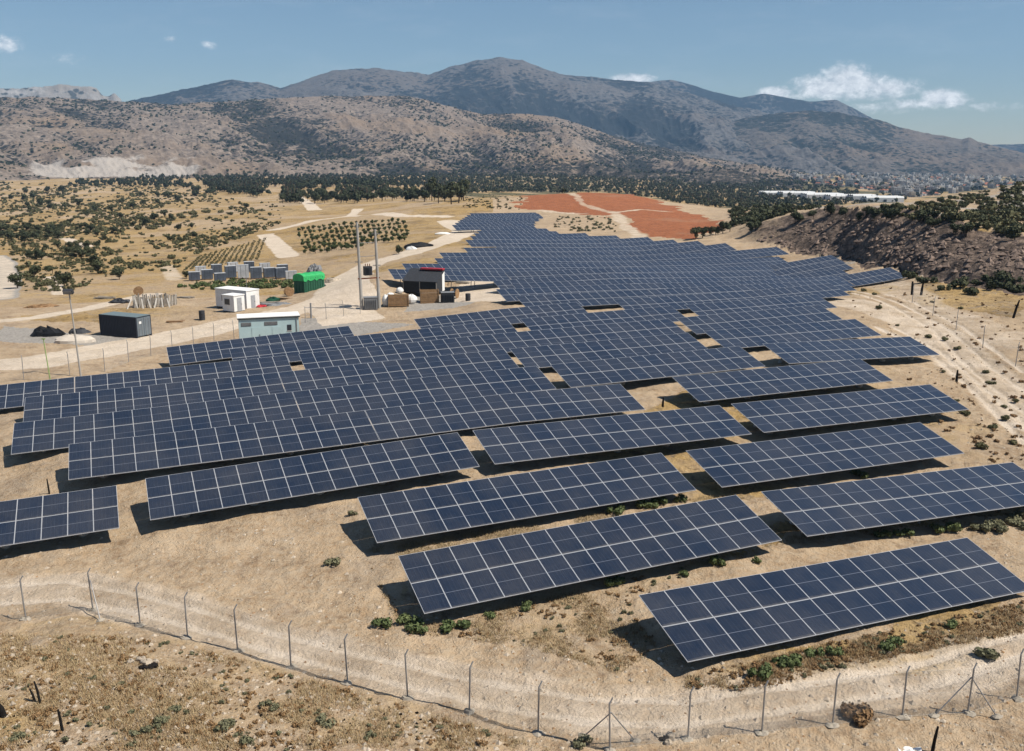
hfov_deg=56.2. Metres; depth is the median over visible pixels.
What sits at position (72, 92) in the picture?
cliff plateau
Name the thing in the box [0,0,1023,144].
sky
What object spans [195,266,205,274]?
wrapped pallet
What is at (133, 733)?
thistle
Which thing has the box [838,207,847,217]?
bank tree
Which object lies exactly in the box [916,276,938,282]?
track bush
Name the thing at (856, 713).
dry bush
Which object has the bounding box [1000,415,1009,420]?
scrub tuft
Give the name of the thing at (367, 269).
power pole pair
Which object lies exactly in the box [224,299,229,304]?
window
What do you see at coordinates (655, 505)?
weed clump
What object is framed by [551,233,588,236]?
solar table
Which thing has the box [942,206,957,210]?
maquis shrub
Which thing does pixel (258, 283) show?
hedge
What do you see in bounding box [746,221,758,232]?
bank tree
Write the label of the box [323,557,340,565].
grey bush
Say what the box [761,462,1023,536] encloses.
solar table
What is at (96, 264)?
oak tree
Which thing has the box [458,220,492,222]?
solar table
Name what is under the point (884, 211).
bank tree
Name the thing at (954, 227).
bank tree
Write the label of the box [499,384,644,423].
solar table
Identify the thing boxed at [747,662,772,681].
weed clump
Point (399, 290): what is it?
bulk bag
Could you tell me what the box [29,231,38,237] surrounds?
oak tree
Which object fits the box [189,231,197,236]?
oak tree
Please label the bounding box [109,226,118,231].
oak tree
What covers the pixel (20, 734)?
thistle
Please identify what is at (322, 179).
wood
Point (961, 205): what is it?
maquis shrub
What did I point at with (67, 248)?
oak tree
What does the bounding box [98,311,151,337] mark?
shipping container
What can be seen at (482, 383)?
solar table
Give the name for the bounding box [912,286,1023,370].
chain link fence
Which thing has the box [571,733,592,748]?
thistle
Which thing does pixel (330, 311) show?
chain link fence
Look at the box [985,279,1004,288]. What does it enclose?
track bush
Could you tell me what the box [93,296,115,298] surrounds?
plank stack
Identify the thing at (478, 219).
solar table
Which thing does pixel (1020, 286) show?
track bush
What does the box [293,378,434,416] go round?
solar table
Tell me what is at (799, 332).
solar table
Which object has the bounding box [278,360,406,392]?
solar table
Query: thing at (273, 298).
scrap pile
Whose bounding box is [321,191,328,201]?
belt tree
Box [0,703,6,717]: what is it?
tire
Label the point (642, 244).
solar table
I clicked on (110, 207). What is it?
oak tree
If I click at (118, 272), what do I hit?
oak tree
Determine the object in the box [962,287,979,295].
track bush
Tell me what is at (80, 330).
sheet heap
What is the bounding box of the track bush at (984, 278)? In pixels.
[980,274,995,281]
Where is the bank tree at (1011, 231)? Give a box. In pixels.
[1004,225,1022,239]
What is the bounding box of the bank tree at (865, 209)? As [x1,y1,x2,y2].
[861,205,870,217]
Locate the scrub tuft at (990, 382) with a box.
[985,381,996,384]
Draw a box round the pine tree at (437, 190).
[432,183,442,202]
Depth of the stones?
37.98 m
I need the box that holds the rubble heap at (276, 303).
[260,301,290,305]
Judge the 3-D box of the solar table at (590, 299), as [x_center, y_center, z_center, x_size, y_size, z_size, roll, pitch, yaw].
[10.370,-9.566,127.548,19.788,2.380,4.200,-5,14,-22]
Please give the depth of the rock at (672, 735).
35.75 m
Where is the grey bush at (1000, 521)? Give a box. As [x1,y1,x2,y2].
[994,519,1004,524]
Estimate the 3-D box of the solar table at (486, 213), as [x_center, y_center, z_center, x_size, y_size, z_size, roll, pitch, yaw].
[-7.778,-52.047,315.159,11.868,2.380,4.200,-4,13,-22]
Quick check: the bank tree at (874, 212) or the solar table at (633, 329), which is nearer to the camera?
the solar table at (633, 329)
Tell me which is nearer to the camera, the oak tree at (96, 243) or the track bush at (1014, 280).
the track bush at (1014, 280)
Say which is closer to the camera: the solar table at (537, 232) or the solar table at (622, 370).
the solar table at (622, 370)
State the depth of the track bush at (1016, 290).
134.19 m
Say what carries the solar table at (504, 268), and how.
on the ground at (182, 559)
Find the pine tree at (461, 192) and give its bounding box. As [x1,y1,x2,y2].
[454,183,467,202]
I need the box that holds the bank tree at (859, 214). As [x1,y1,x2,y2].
[855,211,863,219]
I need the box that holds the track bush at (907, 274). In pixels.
[901,270,918,278]
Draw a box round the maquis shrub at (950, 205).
[946,204,960,209]
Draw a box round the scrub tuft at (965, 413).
[958,410,970,415]
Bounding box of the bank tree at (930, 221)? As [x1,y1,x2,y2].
[925,216,939,226]
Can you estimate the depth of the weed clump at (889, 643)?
41.75 m
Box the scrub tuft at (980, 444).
[974,441,988,449]
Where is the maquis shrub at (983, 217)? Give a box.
[979,215,988,220]
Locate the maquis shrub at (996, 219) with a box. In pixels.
[989,216,1000,222]
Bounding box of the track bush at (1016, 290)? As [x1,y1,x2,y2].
[1010,287,1023,292]
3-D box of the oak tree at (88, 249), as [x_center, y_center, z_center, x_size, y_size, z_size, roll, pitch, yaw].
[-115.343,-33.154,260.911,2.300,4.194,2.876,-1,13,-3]
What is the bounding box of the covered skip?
[293,271,324,292]
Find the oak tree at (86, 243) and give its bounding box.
[82,241,92,247]
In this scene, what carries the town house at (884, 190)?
on the ground at (182, 559)
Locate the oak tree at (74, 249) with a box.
[72,246,81,256]
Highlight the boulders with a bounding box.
[757,217,1023,275]
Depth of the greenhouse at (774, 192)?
1083.76 m
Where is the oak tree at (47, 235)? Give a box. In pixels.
[44,233,51,238]
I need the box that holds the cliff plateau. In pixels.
[0,84,121,101]
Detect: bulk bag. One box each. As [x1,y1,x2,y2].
[382,294,387,305]
[396,287,403,293]
[409,294,417,303]
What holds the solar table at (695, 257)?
on the ground at (182, 559)
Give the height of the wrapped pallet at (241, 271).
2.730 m
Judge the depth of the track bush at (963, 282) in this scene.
138.27 m
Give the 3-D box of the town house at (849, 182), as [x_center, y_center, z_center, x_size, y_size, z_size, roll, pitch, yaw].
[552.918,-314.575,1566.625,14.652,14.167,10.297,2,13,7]
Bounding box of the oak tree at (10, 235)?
[6,232,14,239]
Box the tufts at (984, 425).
[852,285,1023,469]
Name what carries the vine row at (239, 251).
on the ground at (182, 559)
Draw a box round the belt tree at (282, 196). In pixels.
[278,194,286,201]
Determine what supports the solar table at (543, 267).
on the ground at (182, 559)
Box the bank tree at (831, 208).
[823,202,835,215]
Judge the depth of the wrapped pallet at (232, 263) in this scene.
203.04 m
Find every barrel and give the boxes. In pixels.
[199,310,204,319]
[465,293,470,300]
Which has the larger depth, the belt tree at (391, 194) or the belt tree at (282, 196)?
the belt tree at (391, 194)
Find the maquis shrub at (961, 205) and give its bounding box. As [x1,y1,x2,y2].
[957,202,967,207]
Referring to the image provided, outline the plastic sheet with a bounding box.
[898,746,921,750]
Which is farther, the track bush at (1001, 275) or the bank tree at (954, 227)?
the bank tree at (954, 227)
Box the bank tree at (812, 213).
[807,210,816,218]
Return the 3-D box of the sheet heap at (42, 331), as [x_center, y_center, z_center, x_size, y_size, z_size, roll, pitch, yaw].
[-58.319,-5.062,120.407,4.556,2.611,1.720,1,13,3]
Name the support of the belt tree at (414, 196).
on the ground at (182, 559)
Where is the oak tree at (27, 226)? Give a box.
[22,224,30,228]
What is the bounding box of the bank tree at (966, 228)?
[961,224,973,236]
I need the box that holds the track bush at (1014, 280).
[1005,276,1022,283]
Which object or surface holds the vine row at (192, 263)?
on the ground at (182, 559)
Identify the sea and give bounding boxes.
[992,144,1023,152]
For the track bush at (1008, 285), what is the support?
on the ground at (182, 559)
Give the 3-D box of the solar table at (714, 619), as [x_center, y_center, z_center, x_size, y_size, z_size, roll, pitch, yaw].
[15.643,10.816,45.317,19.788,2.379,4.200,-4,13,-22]
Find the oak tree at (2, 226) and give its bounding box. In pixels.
[0,224,6,230]
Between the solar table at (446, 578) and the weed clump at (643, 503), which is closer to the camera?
the solar table at (446, 578)
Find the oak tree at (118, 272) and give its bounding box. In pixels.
[111,268,124,279]
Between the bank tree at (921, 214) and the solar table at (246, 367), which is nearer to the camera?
the solar table at (246, 367)
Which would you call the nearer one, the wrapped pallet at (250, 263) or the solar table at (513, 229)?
the wrapped pallet at (250, 263)
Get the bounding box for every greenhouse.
[758,191,778,195]
[778,191,814,196]
[800,193,843,198]
[825,194,848,199]
[848,194,875,200]
[862,196,903,201]
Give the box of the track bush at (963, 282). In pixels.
[949,276,969,287]
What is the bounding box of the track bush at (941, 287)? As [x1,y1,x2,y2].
[937,284,951,290]
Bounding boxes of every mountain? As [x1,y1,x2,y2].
[130,57,846,173]
[729,110,1023,176]
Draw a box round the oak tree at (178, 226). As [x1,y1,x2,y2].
[174,223,181,228]
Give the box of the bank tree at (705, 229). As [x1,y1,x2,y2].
[699,226,708,237]
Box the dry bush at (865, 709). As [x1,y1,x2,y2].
[840,702,873,717]
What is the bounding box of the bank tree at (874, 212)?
[868,207,881,219]
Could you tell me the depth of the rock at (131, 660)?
39.74 m
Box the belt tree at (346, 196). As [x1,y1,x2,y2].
[341,193,349,202]
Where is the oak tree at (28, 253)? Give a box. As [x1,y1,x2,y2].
[25,250,33,257]
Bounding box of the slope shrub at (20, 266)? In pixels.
[14,264,25,268]
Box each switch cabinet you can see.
[363,296,377,309]
[441,291,454,302]
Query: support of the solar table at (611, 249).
on the ground at (182, 559)
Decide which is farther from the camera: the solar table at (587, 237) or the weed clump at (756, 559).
the solar table at (587, 237)
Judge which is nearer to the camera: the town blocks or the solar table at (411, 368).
the solar table at (411, 368)
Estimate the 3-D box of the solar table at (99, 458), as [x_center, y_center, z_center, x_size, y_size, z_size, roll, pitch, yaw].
[-19.168,5.121,65.056,19.788,2.380,4.200,-6,14,-21]
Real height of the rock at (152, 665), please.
0.343 m
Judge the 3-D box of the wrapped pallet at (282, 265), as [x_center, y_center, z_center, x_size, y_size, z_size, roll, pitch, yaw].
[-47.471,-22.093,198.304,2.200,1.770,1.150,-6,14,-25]
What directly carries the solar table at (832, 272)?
on the ground at (182, 559)
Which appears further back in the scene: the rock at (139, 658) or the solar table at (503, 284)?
the solar table at (503, 284)
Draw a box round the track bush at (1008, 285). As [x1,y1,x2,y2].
[1002,281,1018,291]
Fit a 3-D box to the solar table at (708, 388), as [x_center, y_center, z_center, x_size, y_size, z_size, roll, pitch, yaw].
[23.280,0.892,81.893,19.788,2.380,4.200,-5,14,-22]
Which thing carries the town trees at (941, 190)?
on the ground at (182, 559)
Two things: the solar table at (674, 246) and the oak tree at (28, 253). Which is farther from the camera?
the oak tree at (28, 253)
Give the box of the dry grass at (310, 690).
[0,492,1023,750]
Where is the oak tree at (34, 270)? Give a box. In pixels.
[28,265,41,276]
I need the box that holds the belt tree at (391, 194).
[387,192,395,197]
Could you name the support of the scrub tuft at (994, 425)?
on the ground at (182, 559)
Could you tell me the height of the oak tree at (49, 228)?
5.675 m
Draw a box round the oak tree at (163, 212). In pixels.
[160,209,167,216]
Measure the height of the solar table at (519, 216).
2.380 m
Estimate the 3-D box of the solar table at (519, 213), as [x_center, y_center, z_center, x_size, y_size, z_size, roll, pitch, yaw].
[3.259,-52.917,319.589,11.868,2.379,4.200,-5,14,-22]
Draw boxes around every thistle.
[8,731,25,741]
[128,730,140,736]
[139,725,153,732]
[152,715,167,728]
[167,704,181,712]
[213,719,230,732]
[217,718,235,727]
[239,734,254,744]
[259,699,271,706]
[268,702,279,711]
[315,713,336,729]
[365,729,376,737]
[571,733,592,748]
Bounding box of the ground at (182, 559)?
[0,173,1023,750]
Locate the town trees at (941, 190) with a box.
[794,172,1023,196]
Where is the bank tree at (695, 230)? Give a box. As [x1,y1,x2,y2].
[690,227,701,238]
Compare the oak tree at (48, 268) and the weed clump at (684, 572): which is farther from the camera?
the oak tree at (48, 268)
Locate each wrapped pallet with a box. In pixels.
[188,271,199,280]
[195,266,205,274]
[201,269,212,279]
[211,264,221,273]
[214,272,225,280]
[224,265,236,278]
[227,262,237,271]
[237,264,248,278]
[243,261,253,271]
[250,266,261,278]
[259,263,269,271]
[263,267,274,277]
[274,267,286,278]
[276,264,287,270]
[285,270,296,279]
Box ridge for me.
[651,80,872,118]
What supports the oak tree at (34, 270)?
on the ground at (182, 559)
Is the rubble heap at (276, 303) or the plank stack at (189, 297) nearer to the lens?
the rubble heap at (276, 303)
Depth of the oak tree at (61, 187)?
895.46 m
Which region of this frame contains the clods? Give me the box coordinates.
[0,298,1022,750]
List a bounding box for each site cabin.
[214,286,259,308]
[221,293,244,312]
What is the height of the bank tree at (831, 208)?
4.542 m
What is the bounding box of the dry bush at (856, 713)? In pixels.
[841,705,863,719]
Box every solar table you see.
[0,377,73,411]
[0,485,118,549]
[11,392,301,454]
[23,372,284,421]
[68,410,379,479]
[75,355,291,399]
[145,432,479,519]
[166,326,353,364]
[229,329,424,363]
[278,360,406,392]
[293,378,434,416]
[299,334,502,368]
[358,453,695,542]
[365,394,519,440]
[388,269,510,286]
[396,349,518,379]
[398,495,781,613]
[402,263,517,272]
[414,309,510,328]
[417,320,517,340]
[421,366,555,401]
[434,257,542,263]
[440,252,540,257]
[452,224,489,231]
[455,222,491,224]
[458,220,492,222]
[460,219,497,220]
[462,217,499,219]
[464,248,558,251]
[465,216,499,217]
[466,240,552,247]
[467,215,501,216]
[469,213,503,214]
[470,236,552,239]
[473,405,750,464]
[474,233,552,236]
[477,231,519,233]
[479,228,548,230]
[483,226,535,227]
[489,224,531,225]
[491,221,534,225]
[492,219,535,223]
[492,326,598,352]
[493,243,581,250]
[493,273,610,288]
[496,284,628,302]
[498,217,538,221]
[498,302,587,325]
[499,215,538,219]
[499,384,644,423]
[500,214,542,218]
[502,214,542,217]
[503,212,536,214]
[505,268,615,278]
[510,333,706,369]
[511,278,634,287]
[512,263,617,271]
[515,289,655,307]
[517,231,558,236]
[520,306,684,330]
[536,252,631,256]
[536,257,635,263]
[549,240,600,243]
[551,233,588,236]
[551,235,619,239]
[551,346,764,387]
[555,247,643,251]
[578,243,630,247]
[584,319,685,340]
[597,237,652,243]
[606,273,712,278]
[611,267,714,272]
[613,261,712,267]
[613,291,753,311]
[623,281,740,289]
[626,249,682,256]
[627,240,676,248]
[629,277,739,283]
[631,252,726,261]
[639,538,1023,661]
[640,241,704,250]
[648,284,772,296]
[672,359,892,403]
[676,305,842,335]
[677,243,735,253]
[685,294,837,315]
[686,422,963,487]
[704,319,881,347]
[705,257,786,266]
[708,266,776,274]
[709,271,777,276]
[717,247,787,258]
[731,384,968,434]
[736,275,790,280]
[736,276,854,286]
[744,283,849,298]
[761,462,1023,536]
[763,336,939,365]
[767,279,856,290]
[769,255,844,270]
[772,260,853,275]
[788,268,847,277]
[839,267,905,285]
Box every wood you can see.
[0,169,437,188]
[191,172,465,203]
[433,168,906,207]
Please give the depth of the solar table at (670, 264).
177.53 m
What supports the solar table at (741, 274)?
on the ground at (182, 559)
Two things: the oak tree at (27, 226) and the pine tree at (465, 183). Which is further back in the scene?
the pine tree at (465, 183)
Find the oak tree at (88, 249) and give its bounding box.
[83,246,92,253]
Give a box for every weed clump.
[370,617,391,628]
[395,613,412,624]
[404,615,428,634]
[439,619,455,633]
[456,619,471,628]
[483,611,496,619]
[520,600,531,611]
[604,503,624,515]
[604,576,614,586]
[613,575,625,584]
[634,499,652,508]
[649,503,658,507]
[650,496,667,503]
[673,493,687,502]
[678,570,688,577]
[707,555,726,566]
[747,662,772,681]
[752,555,761,563]
[771,654,791,667]
[777,653,802,667]
[804,646,824,657]
[825,646,844,655]
[849,469,868,478]
[874,529,892,537]
[878,634,904,650]
[892,528,914,536]
[929,522,945,533]
[945,521,963,531]
[946,619,958,629]
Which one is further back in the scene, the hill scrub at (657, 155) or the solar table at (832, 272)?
the hill scrub at (657, 155)
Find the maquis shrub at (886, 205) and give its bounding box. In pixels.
[880,203,893,207]
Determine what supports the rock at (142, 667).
on the ground at (182, 559)
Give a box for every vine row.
[183,255,201,269]
[190,253,205,268]
[197,252,211,265]
[203,250,216,265]
[208,249,223,266]
[214,248,228,263]
[219,246,233,264]
[226,245,239,263]
[232,243,244,261]
[237,242,249,261]
[243,240,255,260]
[249,239,260,259]
[255,237,266,259]
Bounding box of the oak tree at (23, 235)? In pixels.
[18,232,29,241]
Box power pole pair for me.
[354,220,380,309]
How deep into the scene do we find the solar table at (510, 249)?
191.80 m
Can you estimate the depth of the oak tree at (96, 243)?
292.68 m
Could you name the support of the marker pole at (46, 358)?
on the ground at (182, 559)
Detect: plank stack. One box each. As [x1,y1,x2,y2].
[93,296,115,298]
[166,320,184,322]
[177,296,194,298]
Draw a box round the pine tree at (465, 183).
[459,179,470,200]
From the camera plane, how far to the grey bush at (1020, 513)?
58.33 m
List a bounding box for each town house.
[845,178,853,186]
[879,189,887,192]
[892,186,902,194]
[914,185,925,192]
[948,187,955,192]
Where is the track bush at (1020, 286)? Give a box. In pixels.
[1016,284,1023,289]
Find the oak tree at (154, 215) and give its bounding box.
[151,213,158,220]
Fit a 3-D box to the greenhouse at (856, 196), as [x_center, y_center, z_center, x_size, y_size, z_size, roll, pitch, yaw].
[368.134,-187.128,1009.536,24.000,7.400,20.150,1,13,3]
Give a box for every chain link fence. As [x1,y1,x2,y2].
[0,320,233,381]
[0,568,1023,750]
[304,298,359,322]
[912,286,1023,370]
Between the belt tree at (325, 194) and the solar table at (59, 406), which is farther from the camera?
the belt tree at (325, 194)
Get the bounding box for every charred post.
[29,689,35,701]
[33,681,41,703]
[57,709,63,731]
[911,281,913,294]
[920,283,923,294]
[931,726,938,750]
[1012,300,1019,317]
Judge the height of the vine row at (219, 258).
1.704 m
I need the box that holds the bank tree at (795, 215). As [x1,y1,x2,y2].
[790,211,802,223]
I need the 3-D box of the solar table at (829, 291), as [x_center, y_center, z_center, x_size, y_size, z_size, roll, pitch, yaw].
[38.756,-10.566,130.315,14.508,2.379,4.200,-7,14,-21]
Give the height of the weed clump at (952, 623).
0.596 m
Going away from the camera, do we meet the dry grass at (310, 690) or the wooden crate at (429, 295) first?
the dry grass at (310, 690)
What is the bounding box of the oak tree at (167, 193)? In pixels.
[163,191,171,198]
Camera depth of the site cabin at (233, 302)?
138.54 m
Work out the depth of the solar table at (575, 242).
214.58 m
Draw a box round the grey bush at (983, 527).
[969,522,990,531]
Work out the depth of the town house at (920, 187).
1302.49 m
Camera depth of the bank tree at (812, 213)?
208.22 m
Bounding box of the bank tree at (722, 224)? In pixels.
[719,221,729,233]
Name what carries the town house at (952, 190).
on the ground at (182, 559)
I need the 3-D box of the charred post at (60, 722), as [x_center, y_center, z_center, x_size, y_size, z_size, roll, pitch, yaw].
[-16.139,12.451,34.329,0.178,1.107,0.120,0,13,0]
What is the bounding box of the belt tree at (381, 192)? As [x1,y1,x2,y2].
[377,188,385,197]
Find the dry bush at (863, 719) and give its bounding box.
[854,712,871,727]
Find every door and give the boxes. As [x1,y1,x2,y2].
[136,317,144,336]
[143,316,150,334]
[237,297,241,310]
[251,295,255,307]
[252,327,260,342]
[272,326,280,334]
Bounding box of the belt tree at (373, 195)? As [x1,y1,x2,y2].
[370,192,377,201]
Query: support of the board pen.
on the ground at (182, 559)
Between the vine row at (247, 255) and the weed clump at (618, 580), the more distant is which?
the vine row at (247, 255)
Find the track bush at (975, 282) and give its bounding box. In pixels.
[970,279,981,284]
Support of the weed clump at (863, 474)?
on the ground at (182, 559)
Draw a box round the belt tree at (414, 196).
[409,192,417,200]
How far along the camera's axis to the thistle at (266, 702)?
36.77 m
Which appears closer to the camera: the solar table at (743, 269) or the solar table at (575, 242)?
the solar table at (743, 269)
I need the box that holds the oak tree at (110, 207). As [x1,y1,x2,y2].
[106,204,114,210]
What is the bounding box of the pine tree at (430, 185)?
[425,177,437,200]
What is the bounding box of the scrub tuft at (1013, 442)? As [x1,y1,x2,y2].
[1008,439,1017,444]
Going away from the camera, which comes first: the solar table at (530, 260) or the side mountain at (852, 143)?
the solar table at (530, 260)
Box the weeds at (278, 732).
[3,507,1023,750]
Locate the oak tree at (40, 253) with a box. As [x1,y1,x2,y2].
[33,249,45,258]
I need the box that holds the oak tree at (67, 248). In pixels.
[64,246,71,251]
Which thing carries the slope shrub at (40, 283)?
on the ground at (182, 559)
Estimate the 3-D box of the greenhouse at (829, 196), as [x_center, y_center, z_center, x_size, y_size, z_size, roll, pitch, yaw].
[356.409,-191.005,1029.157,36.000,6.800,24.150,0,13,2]
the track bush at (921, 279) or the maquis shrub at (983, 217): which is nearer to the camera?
the track bush at (921, 279)
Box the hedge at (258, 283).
[177,277,293,289]
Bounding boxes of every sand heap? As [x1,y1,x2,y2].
[54,333,95,343]
[405,246,416,249]
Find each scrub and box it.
[0,95,805,184]
[0,182,283,290]
[0,509,1023,750]
[433,167,772,206]
[462,194,522,209]
[554,215,616,231]
[727,198,873,225]
[880,180,1023,236]
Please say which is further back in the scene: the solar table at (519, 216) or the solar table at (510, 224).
the solar table at (519, 216)
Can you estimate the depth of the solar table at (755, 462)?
63.82 m
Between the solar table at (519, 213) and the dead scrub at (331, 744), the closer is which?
the dead scrub at (331, 744)
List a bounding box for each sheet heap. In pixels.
[30,325,65,336]
[68,327,90,333]
[404,242,432,248]
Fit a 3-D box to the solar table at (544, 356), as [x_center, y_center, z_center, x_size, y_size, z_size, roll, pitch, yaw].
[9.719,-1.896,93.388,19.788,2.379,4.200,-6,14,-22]
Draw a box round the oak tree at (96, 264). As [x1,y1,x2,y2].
[91,259,102,273]
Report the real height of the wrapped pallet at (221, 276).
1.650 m
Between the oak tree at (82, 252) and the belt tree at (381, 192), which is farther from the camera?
the belt tree at (381, 192)
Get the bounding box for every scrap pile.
[108,298,129,303]
[266,296,279,300]
[306,263,321,272]
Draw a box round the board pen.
[127,293,176,308]
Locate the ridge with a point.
(770, 104)
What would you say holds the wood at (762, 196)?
on the ground at (182, 559)
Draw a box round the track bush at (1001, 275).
[993,270,1012,281]
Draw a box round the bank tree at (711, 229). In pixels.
[708,226,715,233]
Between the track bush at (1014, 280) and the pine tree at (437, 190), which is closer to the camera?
the track bush at (1014, 280)
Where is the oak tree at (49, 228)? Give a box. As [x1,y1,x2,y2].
[46,226,52,232]
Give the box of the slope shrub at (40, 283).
[35,281,43,286]
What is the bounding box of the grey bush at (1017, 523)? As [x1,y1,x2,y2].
[1005,518,1023,529]
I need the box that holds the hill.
[0,95,803,188]
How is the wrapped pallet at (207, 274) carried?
on the ground at (182, 559)
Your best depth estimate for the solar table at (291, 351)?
99.42 m
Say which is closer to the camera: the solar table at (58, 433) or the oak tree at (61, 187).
the solar table at (58, 433)
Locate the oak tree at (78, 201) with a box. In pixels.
[75,198,82,205]
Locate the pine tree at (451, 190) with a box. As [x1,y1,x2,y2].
[441,181,461,203]
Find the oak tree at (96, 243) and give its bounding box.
[92,240,100,246]
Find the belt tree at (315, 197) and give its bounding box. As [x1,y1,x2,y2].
[311,193,317,203]
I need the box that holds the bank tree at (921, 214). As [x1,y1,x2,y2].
[913,208,926,223]
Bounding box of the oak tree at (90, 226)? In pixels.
[86,224,94,230]
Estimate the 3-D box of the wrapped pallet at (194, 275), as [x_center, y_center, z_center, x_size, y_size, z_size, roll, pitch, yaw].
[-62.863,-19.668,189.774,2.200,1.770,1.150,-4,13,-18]
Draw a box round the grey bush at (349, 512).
[347,510,357,514]
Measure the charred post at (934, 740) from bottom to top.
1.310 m
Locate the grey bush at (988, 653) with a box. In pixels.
[972,646,999,659]
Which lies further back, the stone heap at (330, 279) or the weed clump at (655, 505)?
the stone heap at (330, 279)
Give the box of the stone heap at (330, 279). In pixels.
[325,277,339,282]
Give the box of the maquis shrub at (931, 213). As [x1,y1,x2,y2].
[927,209,940,215]
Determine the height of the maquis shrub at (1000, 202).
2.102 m
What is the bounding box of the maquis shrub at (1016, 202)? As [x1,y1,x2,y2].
[1011,200,1021,204]
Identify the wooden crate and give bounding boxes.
[388,294,408,306]
[420,289,438,303]
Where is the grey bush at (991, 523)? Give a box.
[985,519,996,529]
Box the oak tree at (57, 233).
[53,231,62,238]
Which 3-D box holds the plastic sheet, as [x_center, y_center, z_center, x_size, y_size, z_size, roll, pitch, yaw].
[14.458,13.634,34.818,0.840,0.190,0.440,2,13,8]
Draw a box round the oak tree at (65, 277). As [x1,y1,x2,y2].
[53,272,72,285]
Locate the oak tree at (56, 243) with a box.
[53,240,60,247]
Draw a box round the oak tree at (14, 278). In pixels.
[7,272,23,287]
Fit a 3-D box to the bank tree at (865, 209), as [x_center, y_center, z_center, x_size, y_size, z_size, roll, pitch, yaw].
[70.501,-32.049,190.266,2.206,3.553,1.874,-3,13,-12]
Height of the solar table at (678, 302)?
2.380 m
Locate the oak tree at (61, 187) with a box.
[58,185,65,190]
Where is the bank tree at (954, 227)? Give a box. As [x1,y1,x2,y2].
[949,223,963,234]
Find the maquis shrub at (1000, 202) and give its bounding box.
[990,200,1003,204]
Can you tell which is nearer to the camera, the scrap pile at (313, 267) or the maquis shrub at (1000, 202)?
the scrap pile at (313, 267)
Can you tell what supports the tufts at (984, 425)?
on the ground at (182, 559)
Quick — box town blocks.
[788,171,1023,196]
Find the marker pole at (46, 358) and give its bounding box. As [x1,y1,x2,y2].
[41,338,50,378]
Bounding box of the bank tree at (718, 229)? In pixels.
[713,226,721,234]
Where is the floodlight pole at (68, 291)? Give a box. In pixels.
[62,289,81,375]
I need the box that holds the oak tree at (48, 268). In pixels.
[45,265,53,273]
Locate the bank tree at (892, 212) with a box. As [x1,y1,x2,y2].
[886,208,899,219]
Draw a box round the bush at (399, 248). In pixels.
[395,245,402,252]
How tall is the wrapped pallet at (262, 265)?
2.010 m
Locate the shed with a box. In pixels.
[402,267,445,292]
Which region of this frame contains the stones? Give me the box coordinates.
[0,286,1023,750]
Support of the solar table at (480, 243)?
on the ground at (182, 559)
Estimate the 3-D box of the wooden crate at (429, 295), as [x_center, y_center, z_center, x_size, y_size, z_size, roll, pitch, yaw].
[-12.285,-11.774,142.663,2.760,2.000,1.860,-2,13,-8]
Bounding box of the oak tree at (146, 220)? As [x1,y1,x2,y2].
[142,217,150,223]
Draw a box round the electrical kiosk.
[236,311,299,342]
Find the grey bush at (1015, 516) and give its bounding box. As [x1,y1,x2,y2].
[1004,512,1021,520]
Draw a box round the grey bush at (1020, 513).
[1013,509,1023,518]
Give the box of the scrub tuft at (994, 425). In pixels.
[987,423,997,428]
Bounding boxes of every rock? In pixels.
[127,658,134,663]
[136,656,145,660]
[138,664,147,669]
[140,658,152,664]
[147,662,157,668]
[659,735,668,741]
[664,739,672,745]
[667,731,676,738]
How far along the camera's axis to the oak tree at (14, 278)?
180.87 m
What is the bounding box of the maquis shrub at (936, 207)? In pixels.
[933,206,943,210]
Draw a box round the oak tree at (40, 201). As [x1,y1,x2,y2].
[37,197,43,204]
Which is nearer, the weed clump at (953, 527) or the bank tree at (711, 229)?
the weed clump at (953, 527)
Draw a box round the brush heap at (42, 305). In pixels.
[23,303,58,307]
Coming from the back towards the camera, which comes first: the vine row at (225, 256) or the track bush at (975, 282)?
the vine row at (225, 256)
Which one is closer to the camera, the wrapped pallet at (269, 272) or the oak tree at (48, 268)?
the wrapped pallet at (269, 272)
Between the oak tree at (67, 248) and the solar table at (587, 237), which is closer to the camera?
the solar table at (587, 237)
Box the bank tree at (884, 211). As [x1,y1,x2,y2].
[881,207,895,220]
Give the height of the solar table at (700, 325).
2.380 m
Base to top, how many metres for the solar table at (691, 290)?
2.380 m
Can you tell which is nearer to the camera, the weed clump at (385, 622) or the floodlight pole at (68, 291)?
the weed clump at (385, 622)
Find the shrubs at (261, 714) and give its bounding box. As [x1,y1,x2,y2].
[7,638,487,748]
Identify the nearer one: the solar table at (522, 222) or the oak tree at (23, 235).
the solar table at (522, 222)
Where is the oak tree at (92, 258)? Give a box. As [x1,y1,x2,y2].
[86,254,98,262]
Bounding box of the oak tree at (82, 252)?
[76,249,86,257]
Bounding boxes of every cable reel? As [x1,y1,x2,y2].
[133,286,142,294]
[284,287,293,295]
[450,289,458,297]
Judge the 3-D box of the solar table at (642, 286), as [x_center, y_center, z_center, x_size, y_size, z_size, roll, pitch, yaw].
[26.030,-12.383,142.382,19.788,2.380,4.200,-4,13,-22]
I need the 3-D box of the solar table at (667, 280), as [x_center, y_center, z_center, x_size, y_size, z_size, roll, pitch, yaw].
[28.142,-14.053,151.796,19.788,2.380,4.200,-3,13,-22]
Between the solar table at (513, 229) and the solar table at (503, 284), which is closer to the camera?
the solar table at (503, 284)
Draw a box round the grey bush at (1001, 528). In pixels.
[994,523,1008,532]
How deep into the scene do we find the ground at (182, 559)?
53.49 m

